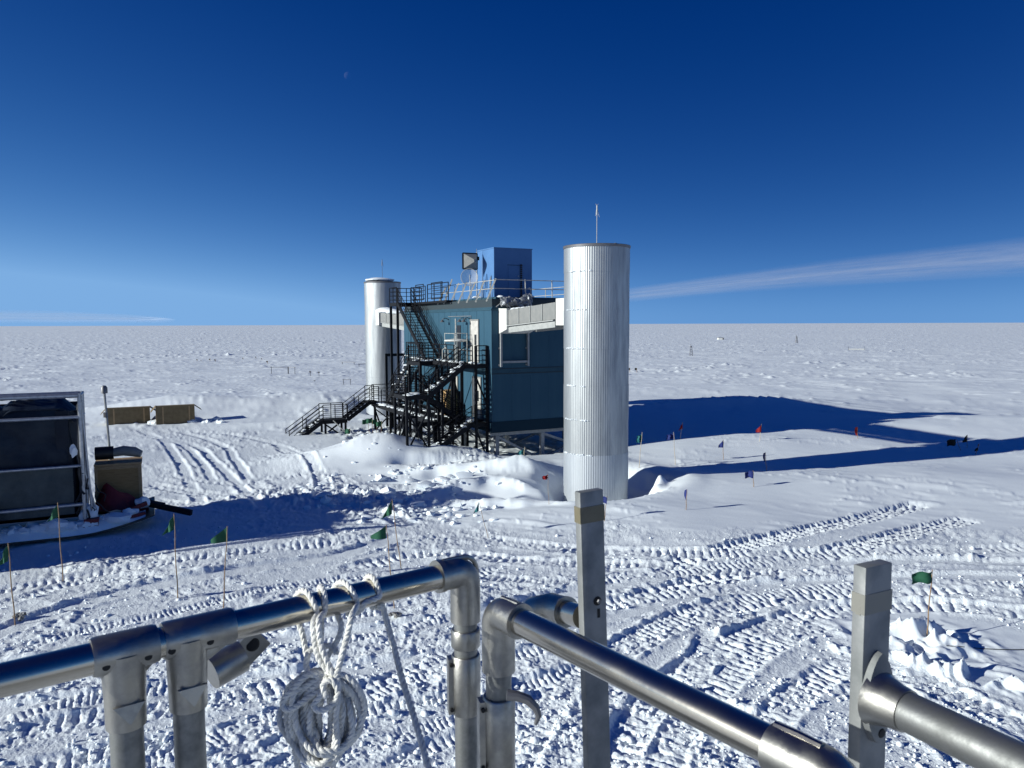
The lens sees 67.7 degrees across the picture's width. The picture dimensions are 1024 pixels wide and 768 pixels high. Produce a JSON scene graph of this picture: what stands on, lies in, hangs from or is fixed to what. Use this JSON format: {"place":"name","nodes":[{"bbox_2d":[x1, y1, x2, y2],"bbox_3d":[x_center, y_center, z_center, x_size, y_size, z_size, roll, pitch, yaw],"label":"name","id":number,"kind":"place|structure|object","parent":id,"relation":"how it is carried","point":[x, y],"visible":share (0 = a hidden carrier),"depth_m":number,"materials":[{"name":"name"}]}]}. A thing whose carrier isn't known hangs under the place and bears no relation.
{"place":"outdoors","nodes":[
{"label":"outdoors","id":0,"kind":"place"},
{"bbox_2d":[0,323,1023,767],"bbox_3d":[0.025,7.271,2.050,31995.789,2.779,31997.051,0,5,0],"label":"snow ground","id":1,"kind":"structure","parent":0,"point":[894,477],"depth_m":27.96,"materials":[{"name":"white snow"}]},
{"bbox_2d":[0,543,15,624],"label":"marker flag","id":2,"kind":"object","parent":1,"relation":"on","point":[6,555],"visible":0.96,"depth_m":19.51,"materials":[{"name":"green fabric"}]},
{"bbox_2d":[12,612,26,620],"bbox_3d":[-12.790,6.042,19.808,0.328,0.211,0.233,0,5,0],"label":"ice clump","id":3,"kind":"object","parent":1,"relation":"on","point":[21,615],"visible":0.95,"depth_m":19.77,"materials":[{"name":"white snow"}]},
{"bbox_2d":[47,502,63,581],"bbox_3d":[-13.765,4.888,23.095,0.576,2.633,0.181,2,5,23],"label":"marker flag","id":4,"kind":"object","parent":1,"relation":"on","point":[55,512],"visible":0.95,"depth_m":23.02,"materials":[{"name":"green fabric"}]},
{"bbox_2d":[0,497,192,545],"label":"cargo sled","id":5,"kind":"object","parent":1,"relation":"on","point":[153,505],"visible":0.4,"depth_m":29.45,"materials":[{"name":"black plastic"}]},
{"bbox_2d":[0,391,109,520],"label":"tarpaulin shelter","id":6,"kind":"object","parent":5,"relation":"on","point":[43,472],"visible":0.98,"depth_m":27.23,"materials":[{"name":"black fabric"}]},
{"bbox_2d":[0,400,149,543],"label":"snow pile","id":7,"kind":"object","parent":5,"relation":"on","point":[29,531],"visible":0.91,"depth_m":27.38,"materials":[{"name":"white snow"}]},
{"bbox_2d":[83,517,98,527],"bbox_3d":[-15.338,5.067,27.814,0.516,0.340,0.337,-2,5,-25],"label":"red box","id":8,"kind":"object","parent":5,"relation":"on","point":[93,520],"visible":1,"depth_m":27.70,"materials":[{"name":"red plastic"}]},
{"bbox_2d":[94,456,142,499],"bbox_3d":[-15.739,3.966,30.601,1.680,1.800,1.390,-2,5,-25],"label":"plywood crate","id":9,"kind":"object","parent":5,"relation":"on","point":[124,475],"visible":0.63,"depth_m":30.08,"materials":[{"name":"brown wood"}]},
{"bbox_2d":[94,446,142,459],"bbox_3d":[-15.694,2.722,30.477,1.707,0.520,0.520,-2,5,-25],"label":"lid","id":10,"kind":"object","parent":9,"relation":"on","point":[106,452],"visible":1,"depth_m":30.28,"materials":[{"name":"black"}]},
{"bbox_2d":[95,483,148,511],"bbox_3d":[-15.168,4.424,29.484,2.000,1.206,0.662,-2,5,-25],"label":"red tarpaulin","id":11,"kind":"object","parent":5,"relation":"on","point":[115,499],"visible":0.71,"depth_m":29.40,"materials":[{"name":"red fabric"}]},
{"bbox_2d":[121,501,147,512],"bbox_3d":[-14.552,4.808,28.903,1.400,0.524,0.090,-4,6,-42],"label":"red plank","id":12,"kind":"object","parent":5,"relation":"on","point":[140,505],"visible":0.43,"depth_m":29.14,"materials":[{"name":"red wood"}]},
{"bbox_2d":[130,511,145,518],"bbox_3d":[-14.402,5.031,28.421,1.386,0.388,0.090,-3,5,-32],"label":"red plank","id":13,"kind":"object","parent":5,"relation":"on","point":[138,514],"visible":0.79,"depth_m":28.62,"materials":[{"name":"red wood"}]},
{"bbox_2d":[101,386,111,459],"bbox_3d":[-16.266,2.466,30.632,0.247,4.830,0.247,1,5,20],"label":"instrument mast","id":14,"kind":"object","parent":1,"relation":"on","point":[104,390],"visible":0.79,"depth_m":30.49,"materials":[{"name":"grey metal"}]},
{"bbox_2d":[101,406,154,424],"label":"cardboard crate","id":15,"kind":"object","parent":1,"relation":"on","point":[127,415],"visible":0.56,"depth_m":57.28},
{"bbox_2d":[162,516,177,597],"bbox_3d":[-9.399,4.867,21.103,0.478,2.584,0.212,1,5,20],"label":"marker flag","id":16,"kind":"object","parent":1,"relation":"on","point":[170,527],"visible":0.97,"depth_m":21.04,"materials":[{"name":"green fabric"}]},
{"bbox_2d":[150,404,200,424],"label":"cardboard crate","id":17,"kind":"object","parent":1,"relation":"on","point":[175,414],"visible":0.91,"depth_m":57.62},
{"bbox_2d":[147,416,225,423],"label":"snow chunks","id":18,"kind":"object","parent":1,"relation":"on","point":[215,418],"visible":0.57,"depth_m":57.98,"materials":[{"name":"white snow"}]},
{"bbox_2d":[211,526,227,607],"bbox_3d":[-7.635,4.965,20.004,0.374,2.528,0.274,3,5,32],"label":"marker flag","id":19,"kind":"object","parent":1,"relation":"on","point":[221,536],"visible":0.96,"depth_m":19.91,"materials":[{"name":"green fabric"}]},
{"bbox_2d":[285,385,382,435],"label":"staircase","id":20,"kind":"structure","parent":1,"relation":"on","point":[342,419],"depth_m":53.17,"materials":[{"name":"black metal"}]},
{"bbox_2d":[367,418,372,428],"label":"marker flag","id":21,"kind":"object","parent":1,"relation":"on","point":[370,420],"visible":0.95,"depth_m":52.39,"materials":[{"name":"green fabric"}]},
{"bbox_2d":[376,421,381,426],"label":"marker flag","id":22,"kind":"object","parent":1,"relation":"on","point":[378,424],"visible":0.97,"depth_m":51.62,"materials":[{"name":"green fabric"}]},
{"bbox_2d":[364,262,401,414],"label":"corrugated tower","id":23,"kind":"structure","parent":1,"relation":"on","point":[377,337],"depth_m":63.99,"materials":[{"name":"grey metal"}]},
{"bbox_2d":[365,277,393,280],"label":"snow drift","id":24,"kind":"object","parent":23,"relation":"on","point":[379,279],"visible":0.77,"depth_m":64.01,"materials":[{"name":"white snow"}]},
{"bbox_2d":[371,525,394,607],"bbox_3d":[-3.442,5.004,20.483,0.713,2.473,0.136,1,5,19],"label":"marker flag","id":25,"kind":"object","parent":1,"relation":"on","point":[380,534],"visible":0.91,"depth_m":20.41,"materials":[{"name":"green fabric"}]},
{"bbox_2d":[382,500,401,569],"bbox_3d":[-3.692,4.767,23.612,0.663,2.418,0.178,1,5,13],"label":"marker flag","id":26,"kind":"object","parent":1,"relation":"on","point":[388,512],"visible":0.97,"depth_m":23.56,"materials":[{"name":"green fabric"}]},
{"bbox_2d":[388,611,401,617],"bbox_3d":[-3.009,5.964,19.665,0.345,0.197,0.211,-3,6,-36],"label":"ice clump","id":27,"kind":"object","parent":1,"relation":"on","point":[396,614],"visible":1,"depth_m":19.63,"materials":[{"name":"white snow"}]},
{"bbox_2d":[297,433,500,524],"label":"snow blocks","id":28,"kind":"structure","parent":1,"relation":"on","point":[389,491],"depth_m":34.62,"materials":[{"name":"white snow"}]},
{"bbox_2d":[385,287,439,436],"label":"roof access stair","id":29,"kind":"object","parent":1,"relation":"on","point":[419,363],"visible":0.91,"depth_m":51.49,"materials":[{"name":"black metal"}]},
{"bbox_2d":[371,384,468,445],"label":"walkway","id":30,"kind":"structure","parent":1,"relation":"on","point":[401,405],"depth_m":50.37,"materials":[{"name":"black paint"}]},
{"bbox_2d":[297,355,479,441],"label":"snow patches","id":31,"kind":"object","parent":30,"relation":"on","point":[420,415],"visible":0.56,"depth_m":46.91,"materials":[{"name":"white snow"}]},
{"bbox_2d":[443,389,456,414],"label":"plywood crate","id":32,"kind":"object","parent":30,"relation":"on","point":[449,399],"visible":0.26,"depth_m":46.93,"materials":[{"name":"brown wood"}]},
{"bbox_2d":[393,345,488,452],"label":"zigzag staircase","id":33,"kind":"structure","parent":1,"relation":"on","point":[438,405],"depth_m":43.13,"materials":[{"name":"black metal"}]},
{"bbox_2d":[473,503,487,535],"bbox_3d":[-1.084,4.974,27.308,0.608,1.522,0.130,0,5,7],"label":"marker flag","id":34,"kind":"object","parent":1,"relation":"on","point":[477,509],"visible":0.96,"depth_m":27.27,"materials":[{"name":"green fabric"}]},
{"bbox_2d":[404,297,563,455],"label":"laboratory building","id":35,"kind":"structure","parent":1,"relation":"on","point":[524,398],"depth_m":44.55,"materials":[{"name":"blue metal"}]},
{"bbox_2d":[376,310,403,329],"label":"cable duct","id":36,"kind":"object","parent":35,"relation":"attached to","point":[383,319],"visible":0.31,"depth_m":61.17,"materials":[{"name":"white metal"}]},
{"bbox_2d":[377,307,403,313],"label":"snow drift","id":37,"kind":"object","parent":36,"relation":"on","point":[384,310],"visible":0.54,"depth_m":61.31,"materials":[{"name":"white snow"}]},
{"bbox_2d":[413,281,455,304],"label":"roof gate railing","id":38,"kind":"object","parent":35,"relation":"on","point":[434,298],"visible":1,"depth_m":50.20,"materials":[{"name":"grey metal"}]},
{"bbox_2d":[406,342,466,412],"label":"walkway","id":39,"kind":"structure","parent":35,"relation":"attached to","point":[435,361],"depth_m":46.69,"materials":[{"name":"black paint"}]},
{"bbox_2d":[442,319,466,362],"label":"equipment frame","id":40,"kind":"object","parent":39,"relation":"on","point":[454,340],"visible":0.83,"depth_m":45.28,"materials":[{"name":"silver metal"}]},
{"bbox_2d":[457,325,460,359],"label":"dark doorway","id":41,"kind":"structure","parent":35,"relation":"in","point":[458,326],"depth_m":46.95,"materials":[{"name":"black"}]},
{"bbox_2d":[437,278,495,304],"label":"roof railing","id":42,"kind":"object","parent":35,"relation":"on","point":[471,290],"visible":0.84,"depth_m":46.42,"materials":[{"name":"grey metal"}]},
{"bbox_2d":[461,268,477,298],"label":"grid dish antenna","id":43,"kind":"object","parent":35,"relation":"on","point":[469,285],"visible":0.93,"depth_m":46.60,"materials":[{"name":"grey metal"}]},
{"bbox_2d":[462,249,478,295],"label":"horn antenna","id":44,"kind":"object","parent":35,"relation":"on","point":[469,260],"visible":0.91,"depth_m":46.73,"materials":[{"name":"black paint"}]},
{"bbox_2d":[471,321,477,361],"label":"door","id":45,"kind":"structure","parent":35,"relation":"in","point":[474,324],"depth_m":44.83,"materials":[{"name":"white metal"}]},
{"bbox_2d":[473,378,479,417],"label":"door","id":46,"kind":"structure","parent":35,"relation":"in","point":[473,378],"depth_m":44.75,"materials":[{"name":"white metal"}]},
{"bbox_2d":[472,295,533,308],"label":"snow patches","id":47,"kind":"object","parent":35,"relation":"on","point":[500,296],"visible":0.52,"depth_m":43.01,"materials":[{"name":"white snow"}]},
{"bbox_2d":[477,247,532,297],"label":"rooftop shed","id":48,"kind":"structure","parent":35,"relation":"on","point":[514,265],"depth_m":46.62,"materials":[{"name":"blue paint"}]},
{"bbox_2d":[508,266,519,296],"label":"door","id":49,"kind":"structure","parent":48,"relation":"in","point":[513,271],"depth_m":46.61,"materials":[{"name":"blue paint"}]},
{"bbox_2d":[493,279,563,297],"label":"roof railing","id":50,"kind":"object","parent":35,"relation":"on","point":[545,289],"visible":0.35,"depth_m":44.48,"materials":[{"name":"metal"}]},
{"bbox_2d":[498,298,563,366],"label":"cable duct","id":51,"kind":"object","parent":35,"relation":"attached to","point":[537,318],"visible":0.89,"depth_m":40.40,"materials":[{"name":"white metal"}]},
{"bbox_2d":[496,293,532,307],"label":"wrapped bundle","id":52,"kind":"object","parent":51,"relation":"on","point":[525,300],"visible":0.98,"depth_m":42.93,"materials":[{"name":"grey metal"}]},
{"bbox_2d":[518,449,524,454],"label":"marker flag","id":53,"kind":"object","parent":1,"relation":"on","point":[521,452],"visible":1,"depth_m":38.36,"materials":[{"name":"green fabric"}]},
{"bbox_2d":[563,204,630,500],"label":"corrugated tower","id":54,"kind":"structure","parent":1,"relation":"on","point":[597,329],"depth_m":34.81,"materials":[{"name":"grey metal"}]},
{"bbox_2d":[565,269,591,490],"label":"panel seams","id":55,"kind":"object","parent":54,"relation":"attached to","point":[575,385],"visible":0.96,"depth_m":34.94,"materials":[{"name":"white metal"}]},
{"bbox_2d":[603,496,606,520],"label":"marker flag","id":56,"kind":"object","parent":1,"relation":"on","point":[604,499],"visible":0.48,"depth_m":28.91,"materials":[{"name":"blue fabric"}]},
{"bbox_2d":[636,435,641,465],"bbox_3d":[6.569,3.519,39.431,0.280,2.089,0.225,-3,6,-36],"label":"marker flag","id":57,"kind":"object","parent":1,"relation":"on","point":[639,439],"visible":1,"depth_m":39.36,"materials":[{"name":"green fabric"}]},
{"bbox_2d":[666,432,675,464],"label":"marker flag","id":58,"kind":"object","parent":1,"relation":"on","point":[670,436],"visible":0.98,"depth_m":40.72,"materials":[{"name":"blue fabric"}]},
{"bbox_2d":[684,489,686,508],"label":"marker flag","id":59,"kind":"object","parent":1,"relation":"on","point":[685,493],"visible":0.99,"depth_m":30.18,"materials":[{"name":"blue fabric"}]},
{"bbox_2d":[718,441,723,459],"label":"marker flag","id":60,"kind":"object","parent":1,"relation":"on","point":[721,444],"visible":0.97,"depth_m":41.86,"materials":[{"name":"blue fabric"}]},
{"bbox_2d":[745,471,753,486],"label":"marker flag","id":61,"kind":"object","parent":1,"relation":"on","point":[750,474],"visible":0.97,"depth_m":34.02,"materials":[{"name":"blue fabric"}]},
{"bbox_2d":[763,452,766,470],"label":"marker flag","id":62,"kind":"object","parent":1,"relation":"on","point":[764,457],"visible":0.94,"depth_m":38.39,"materials":[{"name":"fabric"}]},
{"bbox_2d":[912,570,932,636],"bbox_3d":[9.850,5.412,18.327,0.485,1.910,0.197,0,5,8],"label":"marker flag","id":63,"kind":"object","parent":1,"relation":"on","point":[923,577],"visible":0.98,"depth_m":18.30,"materials":[{"name":"green fabric"}]},
{"bbox_2d":[947,438,960,450],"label":"marker flag","id":64,"kind":"object","parent":1,"relation":"on","point":[951,442],"visible":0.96,"depth_m":44.93,"materials":[{"name":"fabric"}]},
{"bbox_2d":[0,0,1023,325],"label":"sky","id":65,"kind":"structure","parent":0,"point":[163,162],"materials":[{"name":"blue"}]},
{"bbox_2d":[946,645,1023,649],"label":"black wire","id":66,"kind":"object","parent":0,"point":[993,649],"visible":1,"depth_m":17.88,"materials":[{"name":"black"}]},
{"bbox_3d":[0.017,4.913,0.467,3.200,6.670,3.360,0,4,0],"label":"viewing platform","id":67,"kind":"object","parent":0,"visible":0},
{"bbox_2d":[0,555,480,767],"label":"guard rail","id":68,"kind":"object","parent":67,"relation":"on","point":[195,652],"visible":0.97,"depth_m":1.23,"materials":[{"name":"silver metal"}]},
{"bbox_2d":[276,573,382,767],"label":"rope coil","id":69,"kind":"object","parent":68,"relation":"hanging from","point":[307,691],"visible":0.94,"depth_m":1.27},
{"bbox_2d":[369,579,431,767],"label":"loose rope","id":70,"kind":"object","parent":68,"relation":"hanging from","point":[407,697],"visible":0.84,"depth_m":1.37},
{"bbox_2d":[477,595,855,767],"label":"rail gate","id":71,"kind":"structure","parent":68,"relation":"attached to","point":[507,622],"depth_m":1.15,"materials":[{"name":"silver metal"}]},
{"bbox_2d":[574,488,610,767],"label":"grey post","id":72,"kind":"object","parent":67,"relation":"on","point":[589,513],"visible":1,"depth_m":1.51,"materials":[{"name":"metal"}]},
{"bbox_2d":[522,593,578,627],"bbox_3d":[0.095,0.481,1.609,0.076,0.085,0.182,-4,6,-42],"label":"cross rail","id":73,"kind":"object","parent":72,"relation":"attached to","point":[559,609],"visible":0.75,"depth_m":1.58,"materials":[{"name":"silver metal"}]},
{"bbox_2d":[848,559,892,767],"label":"grey post","id":74,"kind":"object","parent":67,"relation":"on","point":[871,600],"visible":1,"depth_m":1.05,"materials":[{"name":"metal"}]},
{"bbox_2d":[858,650,1023,767],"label":"flanged pipe","id":75,"kind":"object","parent":67,"relation":"on","point":[887,699],"visible":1,"depth_m":0.97,"materials":[{"name":"metal"}]}
]}

